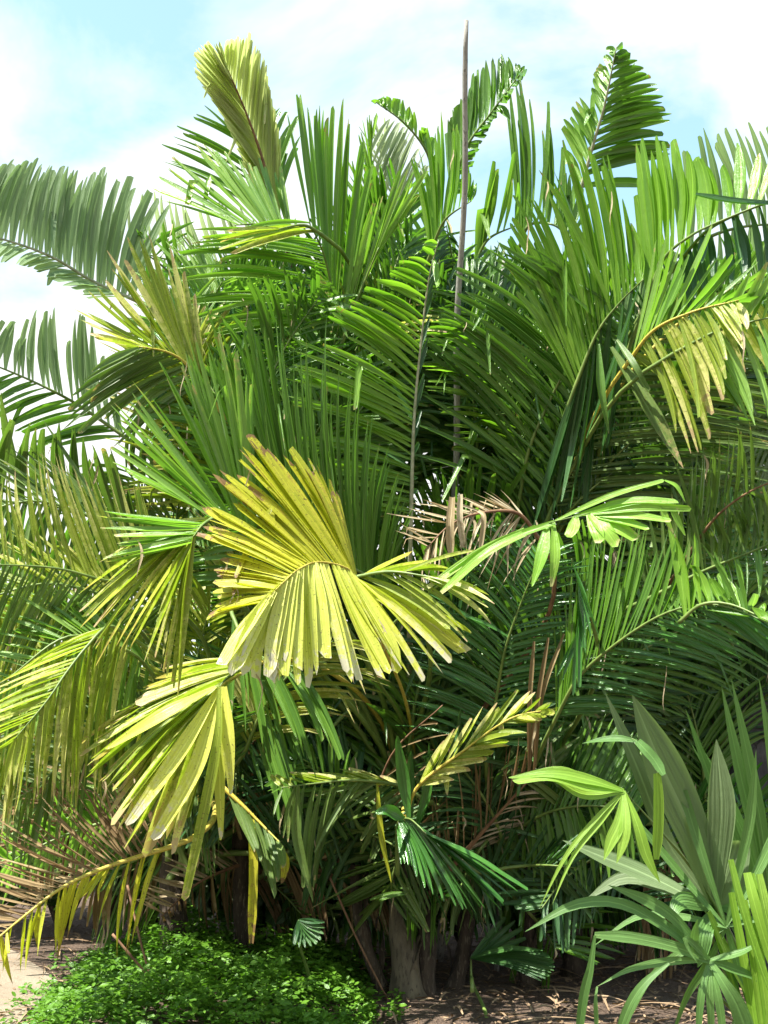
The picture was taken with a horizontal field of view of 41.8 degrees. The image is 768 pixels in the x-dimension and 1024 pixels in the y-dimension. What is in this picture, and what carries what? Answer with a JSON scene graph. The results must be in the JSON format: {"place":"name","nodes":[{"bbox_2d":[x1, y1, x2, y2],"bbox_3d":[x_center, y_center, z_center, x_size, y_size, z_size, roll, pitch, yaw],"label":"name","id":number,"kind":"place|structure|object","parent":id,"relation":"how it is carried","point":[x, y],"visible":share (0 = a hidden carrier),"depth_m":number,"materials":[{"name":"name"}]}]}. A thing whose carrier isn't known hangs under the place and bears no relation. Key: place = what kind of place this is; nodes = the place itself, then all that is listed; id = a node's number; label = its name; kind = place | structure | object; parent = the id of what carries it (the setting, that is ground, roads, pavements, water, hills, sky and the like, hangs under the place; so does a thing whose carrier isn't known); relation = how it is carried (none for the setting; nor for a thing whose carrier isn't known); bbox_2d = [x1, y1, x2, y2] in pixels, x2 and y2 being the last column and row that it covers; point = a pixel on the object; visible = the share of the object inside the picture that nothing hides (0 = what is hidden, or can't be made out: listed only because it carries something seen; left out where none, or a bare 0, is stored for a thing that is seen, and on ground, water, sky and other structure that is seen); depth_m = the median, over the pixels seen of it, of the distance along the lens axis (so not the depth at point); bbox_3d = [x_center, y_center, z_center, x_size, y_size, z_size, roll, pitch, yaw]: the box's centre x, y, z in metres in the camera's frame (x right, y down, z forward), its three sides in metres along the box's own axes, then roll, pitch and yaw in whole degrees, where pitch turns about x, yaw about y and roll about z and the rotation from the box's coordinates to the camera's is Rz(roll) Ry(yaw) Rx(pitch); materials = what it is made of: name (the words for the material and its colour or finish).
{"place":"outdoors","nodes":[
{"label":"outdoors","id":0,"kind":"place"},
{"bbox_2d":[0,950,52,1023],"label":"path","id":1,"kind":"structure","parent":0,"point":[32,973],"depth_m":7.18,"materials":[{"name":"beige sand"}]},
{"bbox_2d":[0,891,746,1023],"bbox_3d":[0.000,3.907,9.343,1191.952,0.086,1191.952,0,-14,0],"label":"ground","id":2,"kind":"structure","parent":0,"point":[445,1010],"depth_m":6.97,"materials":[{"name":"brown soil"}]},
{"bbox_2d":[0,847,115,929],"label":"shrub","id":3,"kind":"object","parent":2,"relation":"on","point":[51,903],"visible":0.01,"depth_m":9.21,"materials":[{"name":"green plant"}]},
{"bbox_2d":[1,735,117,922],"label":"shrub","id":4,"kind":"object","parent":2,"relation":"on","point":[113,903],"depth_m":9.87,"materials":[{"name":"green plant"}]},
{"bbox_2d":[90,842,225,920],"bbox_3d":[-1.718,3.167,9.170,2.263,1.478,2.177,0,-14,0],"label":"shrub","id":5,"kind":"object","parent":2,"relation":"on","point":[187,900],"visible":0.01,"depth_m":8.43,"materials":[{"name":"green plant"}]},
{"bbox_2d":[0,419,388,989],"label":"feather palm","id":6,"kind":"object","parent":2,"relation":"on","point":[47,688],"visible":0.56,"depth_m":5.79,"materials":[{"name":"green plant"}]},
{"bbox_2d":[0,897,408,1023],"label":"ground cover","id":7,"kind":"object","parent":2,"relation":"on","point":[252,974],"visible":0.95,"depth_m":6.23,"materials":[{"name":"green plant"}]},
{"bbox_2d":[112,933,168,1002],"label":"fallen stem","id":8,"kind":"object","parent":7,"relation":"on","point":[128,952],"visible":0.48,"depth_m":6.35,"materials":[{"name":"brown wood"}]},
{"bbox_2d":[126,885,159,1007],"bbox_3d":[-1.533,2.735,6.334,0.318,0.710,0.052,-7,-15,27],"label":"fallen stem","id":9,"kind":"object","parent":7,"relation":"on","point":[134,916],"visible":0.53,"depth_m":6.34,"materials":[{"name":"brown wood"}]},
{"bbox_2d":[292,918,324,993],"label":"fan palm seedling","id":10,"kind":"object","parent":7,"relation":"on","point":[307,929],"visible":0.96,"depth_m":6.25,"materials":[{"name":"green plant"}]},
{"bbox_2d":[0,230,481,958],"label":"clumping palm","id":11,"kind":"object","parent":2,"relation":"on","point":[132,364],"visible":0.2,"depth_m":6.77,"materials":[{"name":"green plant"}]},
{"bbox_2d":[0,157,493,945],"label":"clumping palm","id":12,"kind":"object","parent":2,"relation":"on","point":[50,213],"visible":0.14,"depth_m":7.80,"materials":[{"name":"green plant"}]},
{"bbox_2d":[188,815,373,931],"bbox_3d":[-0.656,3.172,8.951,2.090,1.369,2.441,0,-14,0],"label":"shrub","id":13,"kind":"object","parent":2,"relation":"on","point":[264,915],"visible":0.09,"depth_m":7.94,"materials":[{"name":"green plant"}]},
{"bbox_2d":[131,32,541,960],"bbox_3d":[-0.035,-0.172,7.750,3.922,7.308,2.781,12,-18,-40],"label":"clumping palm","id":14,"kind":"object","parent":2,"relation":"on","point":[343,222],"visible":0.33,"depth_m":7.33,"materials":[{"name":"green plant"}]},
{"bbox_2d":[329,877,388,999],"bbox_3d":[-0.142,2.943,6.798,0.474,0.896,0.020,0,-14,-1],"label":"fallen stem","id":15,"kind":"object","parent":2,"relation":"on","point":[350,924],"visible":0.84,"depth_m":6.81,"materials":[{"name":"brown wood"}]},
{"bbox_2d":[0,895,742,1023],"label":"leaf litter","id":16,"kind":"object","parent":2,"relation":"on","point":[555,1000],"visible":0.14,"depth_m":6.78,"materials":[{"name":"plant"}]},
{"bbox_2d":[79,114,767,998],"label":"clumping palm","id":17,"kind":"object","parent":2,"relation":"on","point":[381,780],"visible":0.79,"depth_m":6.08,"materials":[{"name":"green plant"}]},
{"bbox_2d":[436,20,468,961],"bbox_3d":[0.491,0.203,7.307,0.086,6.270,3.114,0,-14,-2],"label":"bare pole","id":18,"kind":"object","parent":2,"relation":"on","point":[440,936],"visible":0.39,"depth_m":6.80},
{"bbox_2d":[494,261,504,970],"bbox_3d":[0.892,0.786,7.701,0.065,5.303,1.322,1,-14,-2],"label":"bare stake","id":19,"kind":"object","parent":2,"relation":"on","point":[496,966],"visible":0.02,"depth_m":7.68,"materials":[{"name":"brown wood"}]},
{"bbox_2d":[470,917,554,1017],"bbox_3d":[0.783,3.035,6.655,0.570,0.584,0.618,4,-14,-15],"label":"fan palm seedling","id":20,"kind":"object","parent":2,"relation":"on","point":[494,947],"visible":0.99,"depth_m":6.73,"materials":[{"name":"green plant"}]},
{"bbox_2d":[447,860,608,938],"bbox_3d":[0.990,3.129,8.559,1.983,1.269,1.859,0,-14,0],"label":"shrub","id":21,"kind":"object","parent":2,"relation":"on","point":[514,913],"visible":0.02,"depth_m":7.96,"materials":[{"name":"green plant"}]},
{"bbox_2d":[294,42,767,977],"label":"clumping palm","id":22,"kind":"object","parent":2,"relation":"on","point":[724,300],"visible":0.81,"depth_m":6.66,"materials":[{"name":"green plant"}]},
{"bbox_2d":[312,472,767,992],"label":"feather palm","id":23,"kind":"object","parent":2,"relation":"on","point":[605,763],"visible":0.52,"depth_m":6.52,"materials":[{"name":"green plant"}]},
{"bbox_2d":[539,800,678,949],"bbox_3d":[1.913,2.959,8.689,2.072,1.657,2.710,7,-15,-27],"label":"shrub","id":24,"kind":"object","parent":2,"relation":"on","point":[644,819],"depth_m":7.44,"materials":[{"name":"green plant"}]},
{"bbox_2d":[467,122,767,981],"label":"trunked palm","id":25,"kind":"object","parent":2,"relation":"on","point":[755,504],"visible":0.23,"depth_m":7.22,"materials":[{"name":"green plant"}]},
{"bbox_2d":[509,679,767,1023],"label":"fan palm","id":26,"kind":"object","parent":2,"relation":"on","point":[724,845],"visible":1,"depth_m":4.04,"materials":[{"name":"green plant"}]},
{"bbox_2d":[663,794,767,923],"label":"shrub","id":27,"kind":"object","parent":2,"relation":"on","point":[703,913],"depth_m":8.09,"materials":[{"name":"green plant"}]},
{"bbox_2d":[0,0,767,680],"label":"sky","id":28,"kind":"structure","parent":0,"point":[87,86],"materials":[{"name":"blue"}]},
{"bbox_2d":[436,807,485,941],"bbox_3d":[0.622,3.092,8.776,2.090,1.438,2.096,0,-14,0],"label":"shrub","id":29,"kind":"object","parent":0,"point":[456,928],"depth_m":8.11,"materials":[{"name":"green plant"}]}
]}

